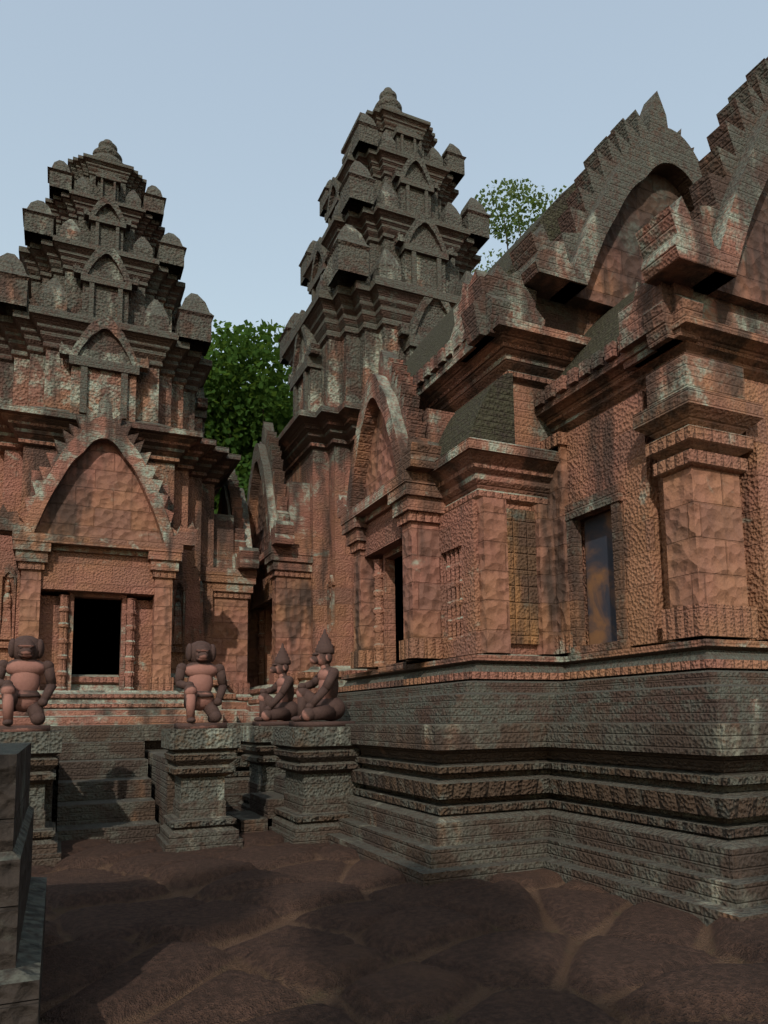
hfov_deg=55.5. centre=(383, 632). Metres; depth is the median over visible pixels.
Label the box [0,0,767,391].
sky
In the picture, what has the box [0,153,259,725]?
tower
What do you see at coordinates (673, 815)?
platform
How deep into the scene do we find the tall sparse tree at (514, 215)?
43.16 m
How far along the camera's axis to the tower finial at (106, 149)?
10.79 m
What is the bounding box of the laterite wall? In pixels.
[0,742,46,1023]
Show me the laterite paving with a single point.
(133, 942)
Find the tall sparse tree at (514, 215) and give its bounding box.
[472,178,566,273]
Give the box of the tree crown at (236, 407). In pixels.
[203,319,292,513]
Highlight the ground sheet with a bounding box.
[59,880,617,1023]
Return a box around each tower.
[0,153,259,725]
[243,105,490,722]
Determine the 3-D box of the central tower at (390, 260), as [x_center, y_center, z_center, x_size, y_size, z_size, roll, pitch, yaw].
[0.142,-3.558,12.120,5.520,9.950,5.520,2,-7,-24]
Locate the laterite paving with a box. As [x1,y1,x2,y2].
[31,821,767,1023]
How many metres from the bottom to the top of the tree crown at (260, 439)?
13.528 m
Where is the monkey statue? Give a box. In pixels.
[174,641,226,728]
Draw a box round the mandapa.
[312,57,767,723]
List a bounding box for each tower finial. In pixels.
[93,139,122,163]
[375,87,401,111]
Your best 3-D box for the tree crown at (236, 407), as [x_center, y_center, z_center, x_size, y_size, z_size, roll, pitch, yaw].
[-8.443,-9.874,41.297,15.589,12.462,14.555,-2,-7,9]
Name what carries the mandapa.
on the platform
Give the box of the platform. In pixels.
[0,722,767,925]

